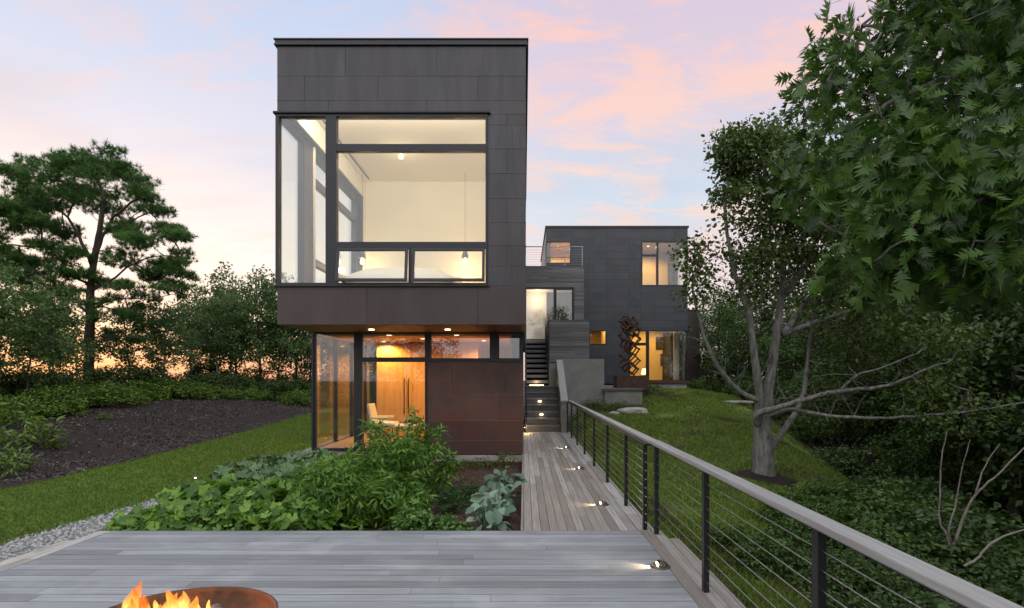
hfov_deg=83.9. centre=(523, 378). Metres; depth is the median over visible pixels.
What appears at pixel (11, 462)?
bank plant
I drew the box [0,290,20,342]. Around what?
tree
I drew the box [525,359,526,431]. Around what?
handrail
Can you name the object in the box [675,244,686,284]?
window
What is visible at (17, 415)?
bank plant
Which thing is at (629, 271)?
zinc house
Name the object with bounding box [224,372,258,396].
thicket shrub
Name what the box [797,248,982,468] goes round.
woodland tree
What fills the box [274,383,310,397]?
shrub
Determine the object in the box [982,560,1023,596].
undergrowth shrub
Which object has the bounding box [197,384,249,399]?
shrub
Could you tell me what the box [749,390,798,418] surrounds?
undergrowth shrub
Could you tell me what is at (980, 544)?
undergrowth shrub
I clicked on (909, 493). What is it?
undergrowth shrub
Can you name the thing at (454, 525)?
basil plant
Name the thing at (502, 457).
garden weed
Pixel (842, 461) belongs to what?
undergrowth shrub
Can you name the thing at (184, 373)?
thicket shrub
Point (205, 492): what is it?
squash plant
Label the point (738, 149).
oak tree
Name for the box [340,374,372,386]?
thicket shrub
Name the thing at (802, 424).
undergrowth shrub
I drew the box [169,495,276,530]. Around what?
squash plant
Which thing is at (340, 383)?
thicket shrub
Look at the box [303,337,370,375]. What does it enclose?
tree
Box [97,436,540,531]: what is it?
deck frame
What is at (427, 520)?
basil plant
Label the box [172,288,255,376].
tree
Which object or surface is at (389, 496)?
tomato plant
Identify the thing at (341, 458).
tomato plant
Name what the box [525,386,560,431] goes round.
staircase
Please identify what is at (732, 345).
woodland tree
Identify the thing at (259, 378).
thicket shrub
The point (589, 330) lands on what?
window
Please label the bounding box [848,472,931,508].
undergrowth shrub
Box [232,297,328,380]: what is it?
tree
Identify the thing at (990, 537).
undergrowth shrub
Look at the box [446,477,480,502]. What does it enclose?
carrot plant
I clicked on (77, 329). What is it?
tree
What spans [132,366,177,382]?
thicket shrub
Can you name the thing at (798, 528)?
undergrowth shrub
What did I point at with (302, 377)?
thicket shrub
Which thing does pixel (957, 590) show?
cable railing
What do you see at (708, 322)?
woodland tree
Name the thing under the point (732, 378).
undergrowth shrub
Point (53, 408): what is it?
shrub
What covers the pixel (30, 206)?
pine tree
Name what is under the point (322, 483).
tomato plant
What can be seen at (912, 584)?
undergrowth shrub
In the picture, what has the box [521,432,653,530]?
walkway
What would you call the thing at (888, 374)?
woodland tree
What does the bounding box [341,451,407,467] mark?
squash plant
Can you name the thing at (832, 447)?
undergrowth shrub
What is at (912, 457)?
woodland tree
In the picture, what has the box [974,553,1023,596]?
undergrowth shrub
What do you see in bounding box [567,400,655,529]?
cable railing
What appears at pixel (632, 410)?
rock
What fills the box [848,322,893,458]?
woodland tree
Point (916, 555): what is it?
undergrowth shrub
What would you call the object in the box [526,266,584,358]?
entrance block
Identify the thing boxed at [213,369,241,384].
thicket shrub
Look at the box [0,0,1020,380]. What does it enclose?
sky
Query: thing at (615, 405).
slope plant
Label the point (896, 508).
undergrowth shrub
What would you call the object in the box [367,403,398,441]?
lounge chair
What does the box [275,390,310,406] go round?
shrub
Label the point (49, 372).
thicket shrub
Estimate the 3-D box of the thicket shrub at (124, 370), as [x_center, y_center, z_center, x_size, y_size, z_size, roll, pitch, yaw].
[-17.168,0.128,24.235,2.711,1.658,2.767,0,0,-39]
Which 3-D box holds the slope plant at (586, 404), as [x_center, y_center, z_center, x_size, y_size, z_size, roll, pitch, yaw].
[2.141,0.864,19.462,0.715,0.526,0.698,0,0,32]
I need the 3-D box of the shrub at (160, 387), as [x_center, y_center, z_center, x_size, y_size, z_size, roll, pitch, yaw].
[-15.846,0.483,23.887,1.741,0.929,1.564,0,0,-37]
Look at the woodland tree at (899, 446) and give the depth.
19.81 m
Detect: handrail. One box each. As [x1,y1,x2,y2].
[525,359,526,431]
[545,318,547,384]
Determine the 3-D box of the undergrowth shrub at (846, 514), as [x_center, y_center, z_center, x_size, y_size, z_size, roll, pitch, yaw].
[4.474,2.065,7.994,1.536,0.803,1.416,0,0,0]
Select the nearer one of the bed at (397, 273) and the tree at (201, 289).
the bed at (397, 273)
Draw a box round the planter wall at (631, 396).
[602,387,643,405]
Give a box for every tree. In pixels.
[0,138,202,374]
[0,255,15,342]
[0,261,75,377]
[0,281,98,370]
[0,285,99,391]
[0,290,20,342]
[42,306,130,373]
[73,301,179,371]
[127,297,205,377]
[138,291,241,382]
[154,285,260,365]
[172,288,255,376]
[181,283,277,370]
[190,271,276,372]
[206,261,294,375]
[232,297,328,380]
[254,279,332,380]
[265,327,348,381]
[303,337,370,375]
[323,341,372,381]
[666,107,1023,476]
[688,285,765,381]
[691,293,759,381]
[697,303,769,390]
[702,301,775,403]
[711,236,847,388]
[744,308,852,417]
[758,296,877,437]
[764,0,1023,327]
[767,306,876,443]
[771,258,879,445]
[784,317,888,450]
[784,334,902,455]
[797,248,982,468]
[811,247,1023,483]
[827,318,917,467]
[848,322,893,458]
[864,356,1019,513]
[866,353,1005,503]
[872,295,1002,486]
[895,292,1023,528]
[908,410,995,490]
[919,395,1023,529]
[934,295,1023,508]
[957,305,1023,479]
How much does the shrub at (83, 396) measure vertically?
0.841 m
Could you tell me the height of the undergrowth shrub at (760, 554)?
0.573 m
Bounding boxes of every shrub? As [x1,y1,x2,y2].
[0,368,80,398]
[0,370,47,397]
[0,371,36,400]
[0,392,55,420]
[0,395,72,419]
[15,384,91,416]
[23,367,64,385]
[25,387,93,413]
[34,381,106,406]
[43,371,92,387]
[63,362,112,393]
[66,380,143,407]
[67,385,108,407]
[80,367,129,386]
[97,381,150,403]
[101,362,153,385]
[108,385,150,405]
[113,379,167,400]
[122,364,176,397]
[124,384,155,401]
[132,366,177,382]
[137,376,200,400]
[137,379,170,394]
[152,380,194,398]
[160,373,196,386]
[171,380,221,399]
[176,362,219,382]
[176,381,221,398]
[182,361,228,386]
[185,371,234,398]
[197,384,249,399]
[200,371,241,392]
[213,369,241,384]
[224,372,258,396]
[233,364,272,385]
[233,389,263,399]
[243,386,272,399]
[254,379,288,401]
[264,373,291,387]
[266,378,300,401]
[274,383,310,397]
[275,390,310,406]
[276,371,310,388]
[276,377,310,399]
[293,387,329,403]
[301,379,330,392]
[317,376,348,400]
[317,394,344,406]
[318,370,348,395]
[320,390,348,408]
[322,371,348,394]
[339,385,348,403]
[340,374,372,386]
[340,392,372,406]
[367,372,372,391]
[367,383,372,395]
[367,395,372,403]
[687,378,707,389]
[691,373,724,391]
[699,519,757,556]
[704,370,744,392]
[719,377,762,400]
[723,527,811,582]
[748,485,830,524]
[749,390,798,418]
[761,514,846,556]
[773,405,832,437]
[775,474,863,509]
[776,413,818,436]
[783,552,908,604]
[785,497,896,548]
[802,512,920,570]
[804,586,896,607]
[807,475,911,522]
[809,556,918,605]
[811,444,891,479]
[815,446,859,456]
[826,544,877,570]
[844,473,923,492]
[847,480,968,547]
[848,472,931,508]
[851,484,953,507]
[860,461,933,484]
[861,596,935,607]
[862,549,974,597]
[865,473,986,520]
[866,503,1023,585]
[867,590,955,607]
[869,586,960,607]
[873,509,1015,585]
[888,481,994,520]
[890,560,1003,607]
[906,495,1023,559]
[930,594,963,607]
[931,479,996,512]
[955,528,1022,557]
[961,526,1023,557]
[969,558,1023,606]
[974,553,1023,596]
[977,500,1023,537]
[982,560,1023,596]
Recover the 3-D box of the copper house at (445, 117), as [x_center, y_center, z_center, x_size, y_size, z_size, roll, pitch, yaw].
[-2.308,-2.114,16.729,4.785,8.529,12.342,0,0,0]
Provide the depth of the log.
3.21 m
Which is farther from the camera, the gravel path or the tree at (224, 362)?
the tree at (224, 362)
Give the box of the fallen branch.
[963,529,1023,567]
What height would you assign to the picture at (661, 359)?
0.574 m
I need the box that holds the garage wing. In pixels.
[683,310,700,382]
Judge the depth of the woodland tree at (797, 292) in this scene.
31.91 m
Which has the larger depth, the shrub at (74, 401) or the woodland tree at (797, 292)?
the woodland tree at (797, 292)
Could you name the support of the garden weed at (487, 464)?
on the garden bed at (515, 526)
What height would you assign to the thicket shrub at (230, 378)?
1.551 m
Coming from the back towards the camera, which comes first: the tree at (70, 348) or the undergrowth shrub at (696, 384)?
the undergrowth shrub at (696, 384)
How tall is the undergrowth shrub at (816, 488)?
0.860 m
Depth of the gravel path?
6.82 m
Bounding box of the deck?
[0,531,698,607]
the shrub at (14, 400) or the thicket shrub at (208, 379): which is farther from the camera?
the thicket shrub at (208, 379)
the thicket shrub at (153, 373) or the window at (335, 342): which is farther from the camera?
the thicket shrub at (153, 373)
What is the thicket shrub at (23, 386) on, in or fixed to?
on the ground at (870, 459)
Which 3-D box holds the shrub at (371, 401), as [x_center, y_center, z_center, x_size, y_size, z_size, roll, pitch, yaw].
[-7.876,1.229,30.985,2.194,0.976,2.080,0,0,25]
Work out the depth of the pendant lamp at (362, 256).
15.05 m
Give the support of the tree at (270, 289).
on the ground at (870, 459)
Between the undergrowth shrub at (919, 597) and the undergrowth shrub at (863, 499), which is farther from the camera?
the undergrowth shrub at (863, 499)
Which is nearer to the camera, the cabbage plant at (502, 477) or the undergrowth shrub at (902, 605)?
the undergrowth shrub at (902, 605)
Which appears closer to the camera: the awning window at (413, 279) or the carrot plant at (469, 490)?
the carrot plant at (469, 490)
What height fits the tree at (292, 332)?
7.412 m
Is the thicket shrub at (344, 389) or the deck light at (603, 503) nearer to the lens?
the deck light at (603, 503)
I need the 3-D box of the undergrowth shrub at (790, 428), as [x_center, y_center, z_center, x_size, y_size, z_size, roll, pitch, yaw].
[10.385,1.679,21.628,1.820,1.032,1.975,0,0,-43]
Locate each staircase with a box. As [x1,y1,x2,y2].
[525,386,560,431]
[526,341,548,385]
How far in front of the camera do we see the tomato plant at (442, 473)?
8.93 m
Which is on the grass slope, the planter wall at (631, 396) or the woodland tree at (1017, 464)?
the planter wall at (631, 396)
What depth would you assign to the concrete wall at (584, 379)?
20.00 m
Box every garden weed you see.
[456,457,477,467]
[471,455,501,468]
[490,448,520,468]
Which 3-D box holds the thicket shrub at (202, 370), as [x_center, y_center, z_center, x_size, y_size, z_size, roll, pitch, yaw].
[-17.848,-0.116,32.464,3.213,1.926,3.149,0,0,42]
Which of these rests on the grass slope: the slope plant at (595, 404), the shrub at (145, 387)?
the slope plant at (595, 404)
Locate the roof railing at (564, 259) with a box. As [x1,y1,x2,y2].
[526,246,582,265]
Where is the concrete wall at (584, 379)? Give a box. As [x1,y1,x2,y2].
[548,359,603,421]
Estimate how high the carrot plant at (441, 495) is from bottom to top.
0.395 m
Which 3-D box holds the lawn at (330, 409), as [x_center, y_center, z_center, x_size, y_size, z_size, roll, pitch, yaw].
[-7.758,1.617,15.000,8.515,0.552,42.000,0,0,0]
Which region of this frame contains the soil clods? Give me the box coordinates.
[333,461,521,530]
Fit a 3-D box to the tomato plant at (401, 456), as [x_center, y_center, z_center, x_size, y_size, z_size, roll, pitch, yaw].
[-2.106,1.270,8.287,1.622,1.446,1.685,0,0,0]
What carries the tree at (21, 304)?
on the ground at (870, 459)
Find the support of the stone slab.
on the grass slope
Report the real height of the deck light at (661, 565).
0.059 m
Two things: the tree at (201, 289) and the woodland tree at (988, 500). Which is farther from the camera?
the tree at (201, 289)
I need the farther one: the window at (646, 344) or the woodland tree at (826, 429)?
the window at (646, 344)
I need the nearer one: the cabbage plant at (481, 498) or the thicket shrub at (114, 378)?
the cabbage plant at (481, 498)
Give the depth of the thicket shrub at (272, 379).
33.45 m
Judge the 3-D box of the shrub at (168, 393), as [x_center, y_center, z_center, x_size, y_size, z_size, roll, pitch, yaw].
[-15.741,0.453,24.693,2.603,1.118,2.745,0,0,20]
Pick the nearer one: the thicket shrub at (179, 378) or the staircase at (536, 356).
the staircase at (536, 356)
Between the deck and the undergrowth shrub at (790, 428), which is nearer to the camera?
the deck
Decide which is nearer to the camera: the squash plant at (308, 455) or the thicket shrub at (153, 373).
the squash plant at (308, 455)
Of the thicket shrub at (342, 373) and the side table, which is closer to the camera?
the side table
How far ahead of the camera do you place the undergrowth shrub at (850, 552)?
6.78 m
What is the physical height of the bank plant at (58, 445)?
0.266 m
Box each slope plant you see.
[578,396,593,406]
[586,395,611,410]
[604,399,624,411]
[614,398,636,407]
[642,382,662,394]
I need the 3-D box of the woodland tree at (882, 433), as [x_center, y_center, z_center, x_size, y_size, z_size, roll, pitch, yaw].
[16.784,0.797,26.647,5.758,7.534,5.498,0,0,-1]
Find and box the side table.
[394,423,420,442]
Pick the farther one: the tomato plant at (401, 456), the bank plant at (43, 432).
the bank plant at (43, 432)
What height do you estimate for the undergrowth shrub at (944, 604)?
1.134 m
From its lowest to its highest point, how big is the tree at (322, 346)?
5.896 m
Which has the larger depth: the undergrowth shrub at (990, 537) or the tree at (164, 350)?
the tree at (164, 350)
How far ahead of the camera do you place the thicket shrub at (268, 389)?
29.59 m
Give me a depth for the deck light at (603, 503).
7.41 m
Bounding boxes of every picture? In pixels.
[656,337,662,349]
[660,354,662,365]
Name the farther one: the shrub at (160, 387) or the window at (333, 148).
the shrub at (160, 387)
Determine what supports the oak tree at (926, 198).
on the ground at (870, 459)
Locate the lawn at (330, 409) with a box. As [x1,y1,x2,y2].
[0,406,372,543]
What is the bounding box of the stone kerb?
[0,541,69,566]
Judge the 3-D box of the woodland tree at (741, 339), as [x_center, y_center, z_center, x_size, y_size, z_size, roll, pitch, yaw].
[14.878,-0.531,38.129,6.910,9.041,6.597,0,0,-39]
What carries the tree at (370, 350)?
on the lawn at (330, 409)
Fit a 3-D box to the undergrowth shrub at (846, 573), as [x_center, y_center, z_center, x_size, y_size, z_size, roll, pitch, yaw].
[3.405,2.178,6.053,1.225,0.622,1.109,0,0,-11]
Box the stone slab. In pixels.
[724,401,753,402]
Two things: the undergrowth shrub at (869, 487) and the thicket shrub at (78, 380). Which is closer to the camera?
the undergrowth shrub at (869, 487)
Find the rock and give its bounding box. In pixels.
[616,407,648,413]
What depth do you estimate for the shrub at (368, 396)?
31.01 m
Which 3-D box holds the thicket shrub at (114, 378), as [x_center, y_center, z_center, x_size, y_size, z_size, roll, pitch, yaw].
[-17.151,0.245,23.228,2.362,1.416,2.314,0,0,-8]
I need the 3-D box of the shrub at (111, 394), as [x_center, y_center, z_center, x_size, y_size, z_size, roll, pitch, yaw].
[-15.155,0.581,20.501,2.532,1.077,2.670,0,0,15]
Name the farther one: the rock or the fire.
the rock
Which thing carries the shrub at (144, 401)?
on the ground at (870, 459)
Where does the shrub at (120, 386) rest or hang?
on the ground at (870, 459)
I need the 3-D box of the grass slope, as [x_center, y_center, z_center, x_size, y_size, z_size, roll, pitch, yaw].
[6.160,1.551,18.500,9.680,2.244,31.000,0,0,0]
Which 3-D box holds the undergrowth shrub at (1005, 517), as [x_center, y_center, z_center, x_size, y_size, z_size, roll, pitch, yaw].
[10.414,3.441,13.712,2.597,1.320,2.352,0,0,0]
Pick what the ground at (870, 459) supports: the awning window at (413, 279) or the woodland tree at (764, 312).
the woodland tree at (764, 312)
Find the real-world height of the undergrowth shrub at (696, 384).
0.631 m
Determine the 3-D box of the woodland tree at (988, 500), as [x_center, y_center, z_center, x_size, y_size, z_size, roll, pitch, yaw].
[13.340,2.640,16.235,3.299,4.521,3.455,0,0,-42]
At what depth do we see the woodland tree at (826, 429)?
18.94 m
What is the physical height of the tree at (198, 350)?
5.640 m
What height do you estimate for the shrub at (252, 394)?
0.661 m
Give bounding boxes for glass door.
[526,288,554,339]
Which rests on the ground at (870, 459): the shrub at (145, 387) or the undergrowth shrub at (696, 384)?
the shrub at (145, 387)
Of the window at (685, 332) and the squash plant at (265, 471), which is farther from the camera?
the window at (685, 332)
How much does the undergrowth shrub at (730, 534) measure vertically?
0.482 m
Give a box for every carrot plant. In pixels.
[430,487,470,513]
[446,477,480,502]
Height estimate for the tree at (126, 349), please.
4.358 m
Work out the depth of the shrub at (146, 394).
22.81 m
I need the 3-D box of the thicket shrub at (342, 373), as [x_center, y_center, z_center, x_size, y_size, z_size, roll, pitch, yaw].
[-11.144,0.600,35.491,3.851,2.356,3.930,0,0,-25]
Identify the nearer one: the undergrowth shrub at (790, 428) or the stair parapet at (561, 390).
the stair parapet at (561, 390)
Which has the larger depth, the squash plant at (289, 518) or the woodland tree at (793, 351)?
the woodland tree at (793, 351)
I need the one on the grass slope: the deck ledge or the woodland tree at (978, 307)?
the deck ledge
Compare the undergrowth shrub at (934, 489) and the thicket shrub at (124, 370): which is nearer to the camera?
the undergrowth shrub at (934, 489)
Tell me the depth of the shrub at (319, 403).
30.81 m
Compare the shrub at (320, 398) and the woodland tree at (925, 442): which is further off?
the shrub at (320, 398)
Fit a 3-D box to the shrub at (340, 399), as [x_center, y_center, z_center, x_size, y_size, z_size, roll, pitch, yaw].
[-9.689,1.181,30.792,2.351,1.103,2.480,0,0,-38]
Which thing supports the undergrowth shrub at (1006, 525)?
on the ground at (870, 459)
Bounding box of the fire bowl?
[109,586,277,607]
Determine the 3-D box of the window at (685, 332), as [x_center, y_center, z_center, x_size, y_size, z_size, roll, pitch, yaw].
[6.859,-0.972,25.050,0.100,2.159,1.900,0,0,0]
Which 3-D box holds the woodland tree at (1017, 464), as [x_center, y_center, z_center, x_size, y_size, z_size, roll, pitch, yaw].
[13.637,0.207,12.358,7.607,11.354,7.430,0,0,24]
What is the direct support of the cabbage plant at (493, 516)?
on the garden bed at (515, 526)
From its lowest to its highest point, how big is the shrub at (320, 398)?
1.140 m
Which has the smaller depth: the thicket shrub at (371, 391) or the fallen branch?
the fallen branch
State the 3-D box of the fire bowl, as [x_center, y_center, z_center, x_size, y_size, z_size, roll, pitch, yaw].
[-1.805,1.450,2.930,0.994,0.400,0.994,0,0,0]
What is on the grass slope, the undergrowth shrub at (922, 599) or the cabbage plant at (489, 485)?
the undergrowth shrub at (922, 599)
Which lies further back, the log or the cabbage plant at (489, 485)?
the cabbage plant at (489, 485)
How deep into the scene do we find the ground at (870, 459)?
19.82 m
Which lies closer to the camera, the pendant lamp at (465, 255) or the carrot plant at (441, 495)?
the carrot plant at (441, 495)
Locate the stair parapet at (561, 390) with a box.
[556,360,567,431]
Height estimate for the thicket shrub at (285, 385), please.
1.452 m
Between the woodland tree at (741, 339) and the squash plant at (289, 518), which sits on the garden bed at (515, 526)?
the squash plant at (289, 518)
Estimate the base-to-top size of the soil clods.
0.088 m
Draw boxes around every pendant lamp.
[358,251,365,264]
[461,251,468,264]
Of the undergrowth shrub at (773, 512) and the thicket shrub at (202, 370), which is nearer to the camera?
the undergrowth shrub at (773, 512)
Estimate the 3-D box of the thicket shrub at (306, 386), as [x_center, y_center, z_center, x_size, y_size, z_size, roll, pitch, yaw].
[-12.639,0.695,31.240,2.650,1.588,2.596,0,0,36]
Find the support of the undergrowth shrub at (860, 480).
on the ground at (870, 459)
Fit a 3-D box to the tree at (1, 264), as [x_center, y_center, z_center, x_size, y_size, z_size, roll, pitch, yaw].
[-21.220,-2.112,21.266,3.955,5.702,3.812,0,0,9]
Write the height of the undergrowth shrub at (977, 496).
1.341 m
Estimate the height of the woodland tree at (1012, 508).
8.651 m
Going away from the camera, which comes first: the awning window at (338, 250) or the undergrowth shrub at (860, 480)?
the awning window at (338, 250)
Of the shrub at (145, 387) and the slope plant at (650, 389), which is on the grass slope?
the slope plant at (650, 389)
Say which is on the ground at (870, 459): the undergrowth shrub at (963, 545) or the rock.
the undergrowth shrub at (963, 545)
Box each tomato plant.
[282,454,386,530]
[313,452,357,494]
[332,417,435,517]
[340,466,436,530]
[385,405,465,500]
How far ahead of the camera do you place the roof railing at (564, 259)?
23.00 m
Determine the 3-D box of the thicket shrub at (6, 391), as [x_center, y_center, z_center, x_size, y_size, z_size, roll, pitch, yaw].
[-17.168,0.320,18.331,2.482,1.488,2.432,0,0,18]
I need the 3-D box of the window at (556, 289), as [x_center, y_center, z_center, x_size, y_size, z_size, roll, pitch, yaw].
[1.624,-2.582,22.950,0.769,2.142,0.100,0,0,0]
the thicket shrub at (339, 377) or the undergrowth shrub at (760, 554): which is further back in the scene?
the thicket shrub at (339, 377)
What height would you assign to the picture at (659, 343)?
0.615 m
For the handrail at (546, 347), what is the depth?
21.52 m
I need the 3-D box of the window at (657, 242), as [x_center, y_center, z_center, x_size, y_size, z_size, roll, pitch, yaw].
[5.919,-4.858,24.050,1.979,1.943,0.100,0,0,0]
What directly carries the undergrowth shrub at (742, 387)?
on the ground at (870, 459)
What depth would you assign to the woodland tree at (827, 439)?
28.39 m
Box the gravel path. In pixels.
[0,435,347,561]
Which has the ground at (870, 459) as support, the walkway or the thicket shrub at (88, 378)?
the thicket shrub at (88, 378)
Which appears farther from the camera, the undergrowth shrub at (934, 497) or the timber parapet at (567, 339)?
the timber parapet at (567, 339)
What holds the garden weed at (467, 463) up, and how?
on the garden bed at (515, 526)
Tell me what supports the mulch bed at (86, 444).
on the ground at (870, 459)
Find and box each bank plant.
[0,402,38,426]
[0,413,69,451]
[0,444,41,477]
[42,441,67,448]
[95,411,113,418]
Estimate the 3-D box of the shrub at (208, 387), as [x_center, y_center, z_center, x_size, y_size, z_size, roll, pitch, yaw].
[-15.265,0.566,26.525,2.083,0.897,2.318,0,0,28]
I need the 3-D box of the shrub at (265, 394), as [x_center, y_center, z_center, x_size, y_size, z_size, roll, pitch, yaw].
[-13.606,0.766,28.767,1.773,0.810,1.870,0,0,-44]
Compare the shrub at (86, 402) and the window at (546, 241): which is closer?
the shrub at (86, 402)
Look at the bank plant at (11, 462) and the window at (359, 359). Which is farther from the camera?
the window at (359, 359)
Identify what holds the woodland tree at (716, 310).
on the ground at (870, 459)
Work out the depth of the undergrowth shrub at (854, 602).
5.34 m
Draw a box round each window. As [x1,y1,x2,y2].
[273,111,489,286]
[273,113,358,287]
[311,332,522,450]
[314,334,376,447]
[335,248,407,284]
[411,248,484,284]
[546,241,570,263]
[555,288,573,319]
[589,330,606,344]
[629,330,687,379]
[641,240,687,286]
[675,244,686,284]
[680,331,686,379]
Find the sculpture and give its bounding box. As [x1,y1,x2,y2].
[613,315,648,388]
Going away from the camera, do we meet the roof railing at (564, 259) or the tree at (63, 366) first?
the roof railing at (564, 259)
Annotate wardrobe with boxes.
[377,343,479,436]
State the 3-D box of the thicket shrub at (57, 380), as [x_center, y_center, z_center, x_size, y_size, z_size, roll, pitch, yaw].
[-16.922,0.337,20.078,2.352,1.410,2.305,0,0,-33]
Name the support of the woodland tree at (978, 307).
on the ground at (870, 459)
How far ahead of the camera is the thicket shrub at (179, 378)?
26.49 m
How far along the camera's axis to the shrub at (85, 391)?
19.48 m
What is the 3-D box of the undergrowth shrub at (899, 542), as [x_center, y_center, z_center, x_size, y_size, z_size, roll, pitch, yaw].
[4.332,2.110,7.325,1.416,0.803,1.536,0,0,-20]
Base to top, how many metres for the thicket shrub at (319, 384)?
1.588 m
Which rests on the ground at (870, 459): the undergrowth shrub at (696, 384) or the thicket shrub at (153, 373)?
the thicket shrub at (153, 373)
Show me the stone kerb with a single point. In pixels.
(8, 561)
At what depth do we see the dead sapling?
7.19 m
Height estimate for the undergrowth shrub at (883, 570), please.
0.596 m
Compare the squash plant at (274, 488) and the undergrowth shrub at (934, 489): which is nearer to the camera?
the squash plant at (274, 488)
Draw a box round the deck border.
[0,531,728,607]
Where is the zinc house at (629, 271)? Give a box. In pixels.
[540,226,688,388]
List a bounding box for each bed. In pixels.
[0,398,326,488]
[285,462,521,530]
[345,268,461,282]
[729,469,796,485]
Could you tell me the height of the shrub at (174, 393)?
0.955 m
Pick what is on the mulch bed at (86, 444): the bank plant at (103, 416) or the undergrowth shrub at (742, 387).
the bank plant at (103, 416)
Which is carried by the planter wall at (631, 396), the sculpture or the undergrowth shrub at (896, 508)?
the sculpture
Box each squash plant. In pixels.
[101,497,221,530]
[153,473,260,509]
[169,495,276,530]
[207,453,314,482]
[226,471,335,508]
[246,496,343,530]
[266,448,347,473]
[275,456,381,485]
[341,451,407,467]
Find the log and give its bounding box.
[210,603,222,607]
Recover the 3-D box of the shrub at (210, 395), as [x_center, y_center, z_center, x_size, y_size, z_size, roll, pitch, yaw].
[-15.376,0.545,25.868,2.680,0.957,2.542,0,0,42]
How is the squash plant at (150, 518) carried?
on the garden bed at (515, 526)
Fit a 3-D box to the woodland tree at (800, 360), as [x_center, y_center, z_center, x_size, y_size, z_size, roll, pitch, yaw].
[12.703,-0.493,25.072,4.673,6.404,4.894,0,0,-30]
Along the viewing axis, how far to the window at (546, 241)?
24.00 m
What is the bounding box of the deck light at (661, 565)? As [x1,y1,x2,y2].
[651,560,669,569]
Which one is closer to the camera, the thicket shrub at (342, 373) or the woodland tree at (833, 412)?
the woodland tree at (833, 412)
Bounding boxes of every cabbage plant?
[462,488,516,530]
[470,482,514,520]
[479,479,521,507]
[483,466,527,496]
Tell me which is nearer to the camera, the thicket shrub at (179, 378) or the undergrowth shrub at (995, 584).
the undergrowth shrub at (995, 584)
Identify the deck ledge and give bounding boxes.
[669,538,745,607]
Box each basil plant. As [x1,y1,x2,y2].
[390,501,447,530]
[429,512,473,530]
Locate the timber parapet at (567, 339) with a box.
[546,320,588,363]
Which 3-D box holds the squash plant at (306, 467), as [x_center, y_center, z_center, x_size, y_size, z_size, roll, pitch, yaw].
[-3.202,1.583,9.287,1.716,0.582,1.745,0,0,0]
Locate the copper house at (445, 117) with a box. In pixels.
[273,38,527,461]
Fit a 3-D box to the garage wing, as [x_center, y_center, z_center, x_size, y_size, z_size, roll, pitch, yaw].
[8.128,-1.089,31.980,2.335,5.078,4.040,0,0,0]
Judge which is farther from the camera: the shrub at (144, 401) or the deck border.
the shrub at (144, 401)
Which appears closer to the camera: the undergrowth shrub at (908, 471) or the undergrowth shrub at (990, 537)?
the undergrowth shrub at (990, 537)
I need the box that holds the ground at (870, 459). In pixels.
[4,380,1023,607]
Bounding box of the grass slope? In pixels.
[569,390,865,607]
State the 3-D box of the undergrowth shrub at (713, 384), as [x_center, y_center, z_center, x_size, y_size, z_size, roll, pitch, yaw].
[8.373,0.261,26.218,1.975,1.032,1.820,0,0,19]
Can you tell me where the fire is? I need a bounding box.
[122,580,209,607]
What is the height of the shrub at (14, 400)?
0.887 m
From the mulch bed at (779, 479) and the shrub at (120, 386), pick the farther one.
the shrub at (120, 386)
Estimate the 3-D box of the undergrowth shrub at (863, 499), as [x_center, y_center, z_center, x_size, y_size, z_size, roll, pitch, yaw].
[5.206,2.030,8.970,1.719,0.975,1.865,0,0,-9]
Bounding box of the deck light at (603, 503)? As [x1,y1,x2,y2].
[596,501,608,505]
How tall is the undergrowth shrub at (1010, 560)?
0.898 m
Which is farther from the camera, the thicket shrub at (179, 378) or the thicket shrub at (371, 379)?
the thicket shrub at (371, 379)
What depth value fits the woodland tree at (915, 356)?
23.65 m
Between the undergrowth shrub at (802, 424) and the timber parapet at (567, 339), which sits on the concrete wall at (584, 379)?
the timber parapet at (567, 339)
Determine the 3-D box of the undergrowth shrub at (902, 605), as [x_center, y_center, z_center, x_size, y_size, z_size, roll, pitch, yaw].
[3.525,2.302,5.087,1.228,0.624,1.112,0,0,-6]
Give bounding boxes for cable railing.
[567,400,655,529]
[650,440,1023,607]
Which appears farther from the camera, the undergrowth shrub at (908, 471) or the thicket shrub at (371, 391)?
the thicket shrub at (371, 391)
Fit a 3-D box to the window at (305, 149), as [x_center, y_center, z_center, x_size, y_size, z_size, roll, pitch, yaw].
[-4.610,-3.366,13.175,0.180,3.274,5.050,0,0,0]
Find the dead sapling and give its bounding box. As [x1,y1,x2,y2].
[938,432,1023,570]
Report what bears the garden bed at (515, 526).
on the ground at (870, 459)
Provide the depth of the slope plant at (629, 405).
18.81 m
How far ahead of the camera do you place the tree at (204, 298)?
34.30 m

